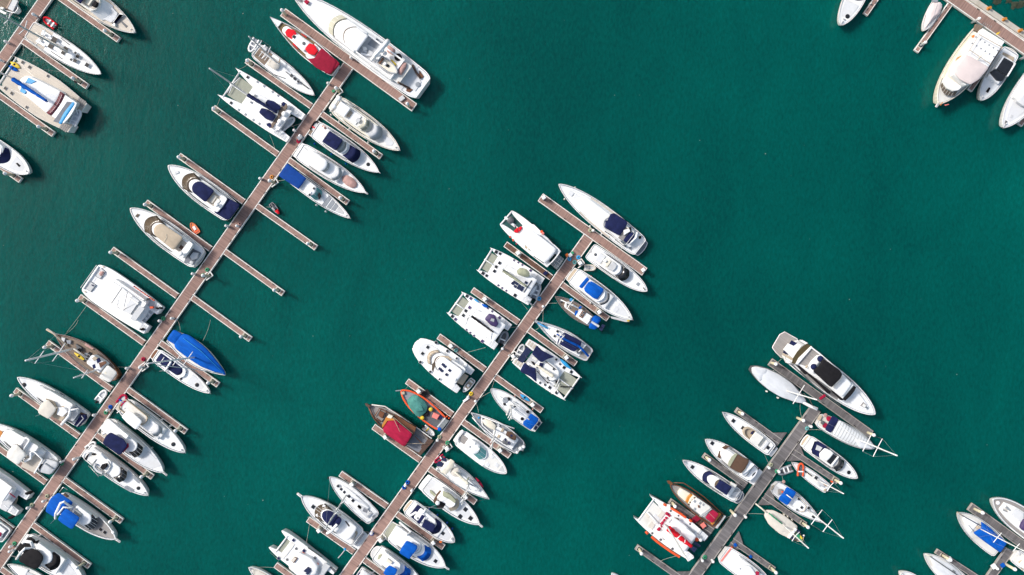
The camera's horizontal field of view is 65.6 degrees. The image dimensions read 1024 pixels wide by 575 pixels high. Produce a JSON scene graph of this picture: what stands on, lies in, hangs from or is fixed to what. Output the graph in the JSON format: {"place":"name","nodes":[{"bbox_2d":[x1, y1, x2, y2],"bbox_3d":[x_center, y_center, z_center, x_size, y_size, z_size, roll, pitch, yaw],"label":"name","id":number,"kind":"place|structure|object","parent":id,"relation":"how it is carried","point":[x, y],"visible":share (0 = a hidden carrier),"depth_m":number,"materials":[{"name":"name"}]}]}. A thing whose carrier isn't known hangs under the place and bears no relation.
{"place":"outdoors","nodes":[
{"label":"outdoors","id":0,"kind":"place"},
{"bbox_2d":[0,0,1023,574],"bbox_3d":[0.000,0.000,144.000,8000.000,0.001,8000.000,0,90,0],"label":"water","id":1,"kind":"structure","parent":0,"point":[760,176],"depth_m":144.00,"materials":[{"name":"liquid"}]},
{"bbox_2d":[0,140,31,174],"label":"motor yacht","id":2,"kind":"object","parent":1,"relation":"on","point":[13,161],"visible":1,"depth_m":142.28,"materials":[{"name":"plastic"}]},
{"bbox_2d":[0,468,34,518],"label":"power catamaran","id":3,"kind":"object","parent":1,"relation":"on","point":[12,488],"visible":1,"depth_m":142.33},
{"bbox_2d":[0,0,52,74],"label":"pier","id":4,"kind":"structure","parent":1,"relation":"on","point":[8,52],"depth_m":143.38,"materials":[{"name":"wood"}]},
{"bbox_2d":[0,92,55,136],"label":"finger pontoon","id":5,"kind":"object","parent":1,"relation":"on","point":[23,112],"visible":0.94,"depth_m":143.38,"materials":[{"name":"wood"}]},
{"bbox_2d":[0,424,61,473],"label":"motor yacht","id":6,"kind":"object","parent":1,"relation":"on","point":[33,454],"visible":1,"depth_m":141.38,"materials":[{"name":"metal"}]},
{"bbox_2d":[0,56,91,132],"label":"sailing catamaran","id":7,"kind":"object","parent":1,"relation":"on","point":[40,93],"visible":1,"depth_m":141.97,"materials":[{"name":"beige plastic"}]},
{"bbox_2d":[13,387,81,438],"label":"finger pontoon","id":8,"kind":"object","parent":1,"relation":"on","point":[35,404],"visible":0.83,"depth_m":143.38,"materials":[{"name":"wood"}]},
{"bbox_2d":[12,533,85,574],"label":"motor yacht","id":9,"kind":"object","parent":1,"relation":"on","point":[35,551],"visible":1,"depth_m":141.08,"materials":[{"name":"white plastic"}]},
{"bbox_2d":[0,11,101,74],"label":"sailing yacht","id":10,"kind":"object","parent":1,"relation":"on","point":[54,44],"visible":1,"depth_m":142.63,"materials":[{"name":"white plastic"}]},
{"bbox_2d":[17,377,90,426],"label":"motor yacht","id":11,"kind":"object","parent":1,"relation":"on","point":[58,405],"visible":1,"depth_m":141.49,"materials":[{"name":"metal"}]},
{"bbox_2d":[21,38,89,89],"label":"finger pontoon","id":12,"kind":"object","parent":1,"relation":"on","point":[50,60],"visible":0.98,"depth_m":143.38,"materials":[{"name":"wood"}]},
{"bbox_2d":[30,522,91,568],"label":"finger pontoon","id":13,"kind":"object","parent":1,"relation":"on","point":[58,542],"visible":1,"depth_m":143.38,"materials":[{"name":"wood"}]},
{"bbox_2d":[25,328,121,381],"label":"wooden ketch","id":14,"kind":"object","parent":1,"relation":"on","point":[98,363],"visible":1,"depth_m":141.86,"materials":[{"name":"wood"}]},
{"bbox_2d":[46,340,113,391],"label":"finger pontoon","id":15,"kind":"object","parent":1,"relation":"on","point":[106,385],"visible":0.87,"depth_m":143.38,"materials":[{"name":"wood"}]},
{"bbox_2d":[46,487,120,542],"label":"motor yacht","id":16,"kind":"object","parent":1,"relation":"on","point":[71,510],"visible":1,"depth_m":140.95,"materials":[{"name":"plastic"}]},
{"bbox_2d":[59,0,120,42],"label":"finger pontoon","id":17,"kind":"object","parent":1,"relation":"on","point":[90,19],"visible":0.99,"depth_m":143.38,"materials":[{"name":"wood"}]},
{"bbox_2d":[61,477,123,523],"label":"finger pontoon","id":18,"kind":"object","parent":1,"relation":"on","point":[90,497],"visible":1,"depth_m":143.38,"materials":[{"name":"wood"}]},
{"bbox_2d":[68,0,135,33],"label":"motor yacht","id":19,"kind":"object","parent":1,"relation":"on","point":[110,13],"visible":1,"depth_m":142.01,"materials":[{"name":"white plastic"}]},
{"bbox_2d":[78,294,146,344],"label":"finger pontoon","id":20,"kind":"object","parent":1,"relation":"on","point":[114,321],"visible":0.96,"depth_m":143.38,"materials":[{"name":"wood"}]},
{"bbox_2d":[82,444,148,495],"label":"motor yacht","id":21,"kind":"object","parent":1,"relation":"on","point":[107,464],"visible":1,"depth_m":141.54,"materials":[{"name":"plastic"}]},
{"bbox_2d":[80,265,165,333],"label":"power catamaran","id":22,"kind":"object","parent":1,"relation":"on","point":[117,295],"visible":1,"depth_m":142.09,"materials":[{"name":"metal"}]},
{"bbox_2d":[100,419,167,475],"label":"motor yacht","id":23,"kind":"object","parent":1,"relation":"on","point":[124,439],"visible":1,"depth_m":141.09,"materials":[{"name":"plastic"}]},
{"bbox_2d":[111,247,179,297],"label":"finger pontoon","id":24,"kind":"object","parent":1,"relation":"on","point":[146,273],"visible":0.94,"depth_m":143.38,"materials":[{"name":"wood"}]},
{"bbox_2d":[115,398,185,452],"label":"motor yacht","id":25,"kind":"object","parent":1,"relation":"on","point":[144,420],"visible":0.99,"depth_m":141.51,"materials":[{"name":"white plastic"}]},
{"bbox_2d":[126,387,187,433],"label":"finger pontoon","id":26,"kind":"object","parent":1,"relation":"on","point":[154,408],"visible":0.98,"depth_m":143.38,"materials":[{"name":"wood"}]},
{"bbox_2d":[130,208,205,266],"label":"motor yacht","id":27,"kind":"object","parent":1,"relation":"on","point":[173,240],"visible":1,"depth_m":141.38,"materials":[{"name":"plastic"}]},
{"bbox_2d":[0,63,352,570],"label":"pier","id":28,"kind":"structure","parent":1,"relation":"on","point":[197,280],"depth_m":143.38,"materials":[{"name":"wood"}]},
{"bbox_2d":[145,200,212,250],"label":"finger pontoon","id":29,"kind":"object","parent":1,"relation":"on","point":[207,246],"visible":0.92,"depth_m":143.38,"materials":[{"name":"wood"}]},
{"bbox_2d":[150,349,210,393],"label":"sports cruiser","id":30,"kind":"object","parent":1,"relation":"on","point":[190,378],"visible":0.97,"depth_m":142.59,"materials":[{"name":"white plastic"}]},
{"bbox_2d":[147,330,225,374],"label":"sailing boat","id":31,"kind":"object","parent":1,"relation":"on","point":[189,349],"visible":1,"depth_m":141.72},
{"bbox_2d":[157,340,220,386],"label":"finger pontoon","id":32,"kind":"object","parent":1,"relation":"on","point":[164,345],"visible":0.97,"depth_m":143.38,"materials":[{"name":"wood"}]},
{"bbox_2d":[168,165,239,219],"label":"motor yacht","id":33,"kind":"object","parent":1,"relation":"on","point":[208,195],"visible":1,"depth_m":141.09,"materials":[{"name":"plastic"}]},
{"bbox_2d":[179,153,245,203],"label":"finger pontoon","id":34,"kind":"object","parent":1,"relation":"on","point":[214,180],"visible":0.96,"depth_m":143.38,"materials":[{"name":"wood"}]},
{"bbox_2d":[190,295,252,341],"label":"finger pontoon","id":35,"kind":"object","parent":1,"relation":"on","point":[216,314],"visible":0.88,"depth_m":143.38,"materials":[{"name":"wood"}]},
{"bbox_2d":[212,105,279,156],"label":"finger pontoon","id":36,"kind":"object","parent":1,"relation":"on","point":[248,132],"visible":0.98,"depth_m":143.38,"materials":[{"name":"wood"}]},
{"bbox_2d":[223,249,284,295],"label":"finger pontoon","id":37,"kind":"object","parent":1,"relation":"on","point":[251,270],"visible":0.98,"depth_m":143.38,"materials":[{"name":"wood"}]},
{"bbox_2d":[209,68,306,142],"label":"sailing catamaran","id":38,"kind":"object","parent":1,"relation":"on","point":[265,107],"visible":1,"depth_m":142.10,"materials":[{"name":"plastic"}]},
{"bbox_2d":[245,58,312,108],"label":"finger pontoon","id":39,"kind":"object","parent":1,"relation":"on","point":[281,85],"visible":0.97,"depth_m":143.38,"materials":[{"name":"wood"}]},
{"bbox_2d":[248,36,314,94],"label":"sailing yacht","id":40,"kind":"object","parent":1,"relation":"on","point":[274,64],"visible":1,"depth_m":142.73,"materials":[{"name":"plastic"}]},
{"bbox_2d":[255,203,317,249],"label":"finger pontoon","id":41,"kind":"object","parent":1,"relation":"on","point":[282,223],"visible":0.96,"depth_m":143.38,"materials":[{"name":"wood"}]},
{"bbox_2d":[269,528,337,574],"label":"sailing catamaran","id":42,"kind":"object","parent":1,"relation":"on","point":[296,553],"visible":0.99,"depth_m":142.06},
{"bbox_2d":[270,17,339,75],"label":"classic launch","id":43,"kind":"object","parent":1,"relation":"on","point":[312,51],"visible":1,"depth_m":141.62,"materials":[{"name":"red"}]},
{"bbox_2d":[279,164,350,218],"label":"motor boat","id":44,"kind":"object","parent":1,"relation":"on","point":[307,187],"visible":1,"depth_m":141.62,"materials":[{"name":"plastic"}]},
{"bbox_2d":[287,158,349,204],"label":"finger pontoon","id":45,"kind":"object","parent":1,"relation":"on","point":[314,178],"visible":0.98,"depth_m":143.38,"materials":[{"name":"wood"}]},
{"bbox_2d":[293,143,367,194],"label":"motor yacht","id":46,"kind":"object","parent":1,"relation":"on","point":[322,165],"visible":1,"depth_m":141.71,"materials":[{"name":"plastic"}]},
{"bbox_2d":[297,493,367,557],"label":"motor yacht","id":47,"kind":"object","parent":1,"relation":"on","point":[350,532],"visible":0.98,"depth_m":141.66,"materials":[{"name":"plastic"}]},
{"bbox_2d":[308,120,380,173],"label":"motor yacht","id":48,"kind":"object","parent":1,"relation":"on","point":[338,144],"visible":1,"depth_m":141.47,"materials":[{"name":"plastic"}]},
{"bbox_2d":[280,8,416,111],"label":"cross pontoon","id":49,"kind":"object","parent":1,"relation":"on","point":[342,55],"visible":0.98,"depth_m":143.38,"materials":[{"name":"wood"}]},
{"bbox_2d":[320,112,382,159],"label":"finger pontoon","id":50,"kind":"object","parent":1,"relation":"on","point":[347,132],"visible":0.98,"depth_m":143.38,"materials":[{"name":"wood"}]},
{"bbox_2d":[325,477,378,528],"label":"sailing yacht","id":51,"kind":"object","parent":1,"relation":"on","point":[358,504],"visible":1,"depth_m":142.64,"materials":[{"name":"white plastic"}]},
{"bbox_2d":[295,0,429,98],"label":"superyacht","id":52,"kind":"object","parent":1,"relation":"on","point":[362,43],"visible":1,"depth_m":140.52,"materials":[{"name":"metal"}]},
{"bbox_2d":[339,470,388,508],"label":"finger pontoon","id":53,"kind":"object","parent":1,"relation":"on","point":[365,490],"visible":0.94,"depth_m":143.38,"materials":[{"name":"wood"}]},
{"bbox_2d":[329,96,400,150],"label":"motor yacht","id":54,"kind":"object","parent":1,"relation":"on","point":[358,120],"visible":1,"depth_m":141.38,"materials":[{"name":"plastic"}]},
{"bbox_2d":[370,545,418,574],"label":"motor yacht","id":55,"kind":"object","parent":1,"relation":"on","point":[387,560],"visible":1,"depth_m":141.36,"materials":[{"name":"plastic"}]},
{"bbox_2d":[365,403,433,454],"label":"wooden junk","id":56,"kind":"object","parent":1,"relation":"on","point":[399,428],"visible":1,"depth_m":141.71,"materials":[{"name":"brown wood"}]},
{"bbox_2d":[383,521,448,569],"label":"motor yacht","id":57,"kind":"object","parent":1,"relation":"on","point":[405,541],"visible":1,"depth_m":141.34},
{"bbox_2d":[395,389,448,430],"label":"work boat","id":58,"kind":"object","parent":1,"relation":"on","point":[426,411],"visible":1,"depth_m":142.45,"materials":[{"name":"metal"}]},
{"bbox_2d":[403,500,454,542],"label":"motor yacht","id":59,"kind":"object","parent":1,"relation":"on","point":[425,519],"visible":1,"depth_m":142.15,"materials":[{"name":"plastic"}]},
{"bbox_2d":[412,338,473,392],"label":"power catamaran","id":60,"kind":"object","parent":1,"relation":"on","point":[448,368],"visible":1,"depth_m":141.76,"materials":[{"name":"plastic"}]},
{"bbox_2d":[418,475,482,526],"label":"motor yacht","id":61,"kind":"object","parent":1,"relation":"on","point":[441,495],"visible":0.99,"depth_m":142.40,"materials":[{"name":"plastic"}]},
{"bbox_2d":[436,457,488,504],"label":"sailing yacht","id":62,"kind":"object","parent":1,"relation":"on","point":[456,474],"visible":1,"depth_m":142.28,"materials":[{"name":"plastic"}]},
{"bbox_2d":[339,234,592,574],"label":"pier","id":63,"kind":"structure","parent":1,"relation":"on","point":[483,383],"depth_m":143.38,"materials":[{"name":"wood"}]},
{"bbox_2d":[446,292,511,348],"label":"sailing catamaran","id":64,"kind":"object","parent":1,"relation":"on","point":[474,317],"visible":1,"depth_m":141.93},
{"bbox_2d":[453,430,506,473],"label":"motor yacht","id":65,"kind":"object","parent":1,"relation":"on","point":[476,450],"visible":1,"depth_m":142.40,"materials":[{"name":"plastic"}]},
{"bbox_2d":[470,287,519,324],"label":"finger pontoon","id":66,"kind":"object","parent":1,"relation":"on","point":[497,307],"visible":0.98,"depth_m":143.38,"materials":[{"name":"wood"}]},
{"bbox_2d":[471,412,524,453],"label":"sailing boat","id":67,"kind":"object","parent":1,"relation":"on","point":[503,435],"visible":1,"depth_m":142.29,"materials":[{"name":"plastic"}]},
{"bbox_2d":[476,247,544,306],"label":"sailing catamaran","id":68,"kind":"object","parent":1,"relation":"on","point":[515,278],"visible":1,"depth_m":141.98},
{"bbox_2d":[491,388,541,431],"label":"sailing yacht","id":69,"kind":"object","parent":1,"relation":"on","point":[518,411],"visible":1,"depth_m":142.34,"materials":[{"name":"plastic"}]},
{"bbox_2d":[500,211,563,268],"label":"power catamaran","id":70,"kind":"object","parent":1,"relation":"on","point":[534,241],"visible":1,"depth_m":141.57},
{"bbox_2d":[512,339,581,399],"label":"sailing catamaran","id":71,"kind":"object","parent":1,"relation":"on","point":[544,368],"visible":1,"depth_m":141.85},
{"bbox_2d":[527,327,577,365],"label":"finger pontoon","id":72,"kind":"object","parent":1,"relation":"on","point":[549,344],"visible":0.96,"depth_m":143.38,"materials":[{"name":"wood"}]},
{"bbox_2d":[535,320,592,360],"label":"sailing yacht","id":73,"kind":"object","parent":1,"relation":"on","point":[570,343],"visible":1,"depth_m":142.29,"materials":[{"name":"plastic"}]},
{"bbox_2d":[555,296,604,330],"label":"sailing boat","id":74,"kind":"object","parent":1,"relation":"on","point":[576,311],"visible":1,"depth_m":142.10,"materials":[{"name":"plastic"}]},
{"bbox_2d":[560,282,609,320],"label":"finger pontoon","id":75,"kind":"object","parent":1,"relation":"on","point":[580,298],"visible":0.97,"depth_m":143.38,"materials":[{"name":"wood"}]},
{"bbox_2d":[538,194,646,275],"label":"cross pontoon","id":76,"kind":"object","parent":1,"relation":"on","point":[594,236],"visible":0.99,"depth_m":143.38,"materials":[{"name":"wood"}]},
{"bbox_2d":[566,268,632,321],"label":"motor yacht","id":77,"kind":"object","parent":1,"relation":"on","point":[594,291],"visible":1,"depth_m":141.59,"materials":[{"name":"plastic"}]},
{"bbox_2d":[558,184,647,255],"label":"motor yacht","id":78,"kind":"object","parent":1,"relation":"on","point":[610,224],"visible":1,"depth_m":141.02,"materials":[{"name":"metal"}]},
{"bbox_2d":[586,245,647,291],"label":"motor yacht","id":79,"kind":"object","parent":1,"relation":"on","point":[609,264],"visible":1,"depth_m":142.03,"materials":[{"name":"plastic"}]},
{"bbox_2d":[633,494,707,561],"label":"sailing catamaran","id":80,"kind":"object","parent":1,"relation":"on","point":[672,528],"visible":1,"depth_m":141.92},
{"bbox_2d":[667,480,725,527],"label":"wooden yacht","id":81,"kind":"object","parent":1,"relation":"on","point":[701,508],"visible":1,"depth_m":141.75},
{"bbox_2d":[682,459,743,503],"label":"motor yacht","id":82,"kind":"object","parent":1,"relation":"on","point":[718,484],"visible":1,"depth_m":141.69,"materials":[{"name":"plastic"}]},
{"bbox_2d":[704,438,762,484],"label":"motor yacht","id":83,"kind":"object","parent":1,"relation":"on","point":[736,462],"visible":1,"depth_m":141.52,"materials":[{"name":"plastic"}]},
{"bbox_2d":[718,546,765,574],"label":"motor yacht","id":84,"kind":"object","parent":1,"relation":"on","point":[733,561],"visible":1,"depth_m":142.36,"materials":[{"name":"white plastic"}]},
{"bbox_2d":[722,412,777,456],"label":"sports cruiser","id":85,"kind":"object","parent":1,"relation":"on","point":[754,436],"visible":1,"depth_m":142.65,"materials":[{"name":"plastic"}]},
{"bbox_2d":[728,531,775,571],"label":"finger pontoon","id":86,"kind":"object","parent":1,"relation":"on","point":[737,539],"visible":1,"depth_m":143.38,"materials":[{"name":"wood"}]},
{"bbox_2d":[688,407,820,574],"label":"pier","id":87,"kind":"structure","parent":1,"relation":"on","point":[756,490],"depth_m":143.38,"materials":[{"name":"wood"}]},
{"bbox_2d":[734,407,786,449],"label":"finger pontoon","id":88,"kind":"object","parent":1,"relation":"on","point":[776,438],"visible":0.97,"depth_m":143.38,"materials":[{"name":"wood"}]},
{"bbox_2d":[755,503,808,548],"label":"sailing boat","id":89,"kind":"object","parent":1,"relation":"on","point":[781,524],"visible":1,"depth_m":142.01,"materials":[{"name":"fabric"}]},
{"bbox_2d":[758,487,806,526],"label":"finger pontoon","id":90,"kind":"object","parent":1,"relation":"on","point":[768,498],"visible":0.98,"depth_m":143.38,"materials":[{"name":"wood"}]},
{"bbox_2d":[749,365,817,410],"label":"sailing boat","id":91,"kind":"object","parent":1,"relation":"on","point":[776,383],"visible":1,"depth_m":141.67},
{"bbox_2d":[770,480,843,538],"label":"sailing yacht","id":92,"kind":"object","parent":1,"relation":"on","point":[791,499],"visible":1,"depth_m":142.27,"materials":[{"name":"plastic"}]},
{"bbox_2d":[787,443,839,483],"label":"finger pontoon","id":93,"kind":"object","parent":1,"relation":"on","point":[797,454],"visible":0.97,"depth_m":143.38,"materials":[{"name":"wood"}]},
{"bbox_2d":[791,462,843,493],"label":"sailing boat","id":94,"kind":"object","parent":1,"relation":"on","point":[816,480],"visible":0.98,"depth_m":142.89,"materials":[{"name":"white plastic"}]},
{"bbox_2d":[768,358,872,437],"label":"cross pontoon","id":95,"kind":"object","parent":1,"relation":"on","point":[825,401],"visible":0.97,"depth_m":143.38,"materials":[{"name":"wood"}]},
{"bbox_2d":[772,332,875,414],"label":"motor yacht","id":96,"kind":"object","parent":1,"relation":"on","point":[817,370],"visible":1,"depth_m":139.79,"materials":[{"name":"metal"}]},
{"bbox_2d":[800,435,857,478],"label":"motor yacht","id":97,"kind":"object","parent":1,"relation":"on","point":[825,455],"visible":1,"depth_m":141.71,"materials":[{"name":"plastic"}]},
{"bbox_2d":[837,0,864,25],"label":"motor yacht","id":98,"kind":"object","parent":1,"relation":"on","point":[848,10],"visible":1,"depth_m":142.19,"materials":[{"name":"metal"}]},
{"bbox_2d":[814,413,897,456],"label":"sailing yacht","id":99,"kind":"object","parent":1,"relation":"on","point":[839,430],"visible":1,"depth_m":140.93,"materials":[{"name":"plastic"}]},
{"bbox_2d":[921,0,941,30],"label":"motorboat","id":100,"kind":"object","parent":1,"relation":"on","point":[933,11],"visible":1,"depth_m":142.78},
{"bbox_2d":[923,553,964,574],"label":"sailing boat","id":101,"kind":"object","parent":1,"relation":"on","point":[937,565],"visible":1,"depth_m":142.48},
{"bbox_2d":[933,23,1003,107],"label":"motor yacht","id":102,"kind":"object","parent":1,"relation":"on","point":[972,57],"visible":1,"depth_m":139.50,"materials":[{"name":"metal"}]},
{"bbox_2d":[944,0,1023,55],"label":"pier","id":103,"kind":"structure","parent":1,"relation":"on","point":[1015,42],"depth_m":143.38,"materials":[{"name":"wood"}]},
{"bbox_2d":[956,512,1023,555],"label":"sailing boat","id":104,"kind":"object","parent":1,"relation":"on","point":[985,536],"visible":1,"depth_m":142.55,"materials":[{"name":"plastic"}]},
{"bbox_2d":[966,0,1023,39],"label":"seawall","id":105,"kind":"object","parent":1,"relation":"in","point":[997,17],"visible":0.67,"depth_m":142.90,"materials":[{"name":"concrete"}]},
{"bbox_2d":[967,503,1023,549],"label":"cross pontoon","id":106,"kind":"object","parent":1,"relation":"on","point":[996,525],"visible":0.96,"depth_m":143.38,"materials":[{"name":"wood"}]},
{"bbox_2d":[977,47,1017,100],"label":"sports cruiser","id":107,"kind":"object","parent":1,"relation":"on","point":[999,69],"visible":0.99,"depth_m":142.33,"materials":[{"name":"white"}]},
{"bbox_2d":[989,497,1023,538],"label":"motor yacht","id":108,"kind":"object","parent":1,"relation":"on","point":[1009,513],"visible":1,"depth_m":141.85,"materials":[{"name":"plastic"}]},
{"bbox_2d":[999,73,1023,127],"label":"motor yacht","id":109,"kind":"object","parent":1,"relation":"on","point":[1012,112],"visible":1,"depth_m":142.08,"materials":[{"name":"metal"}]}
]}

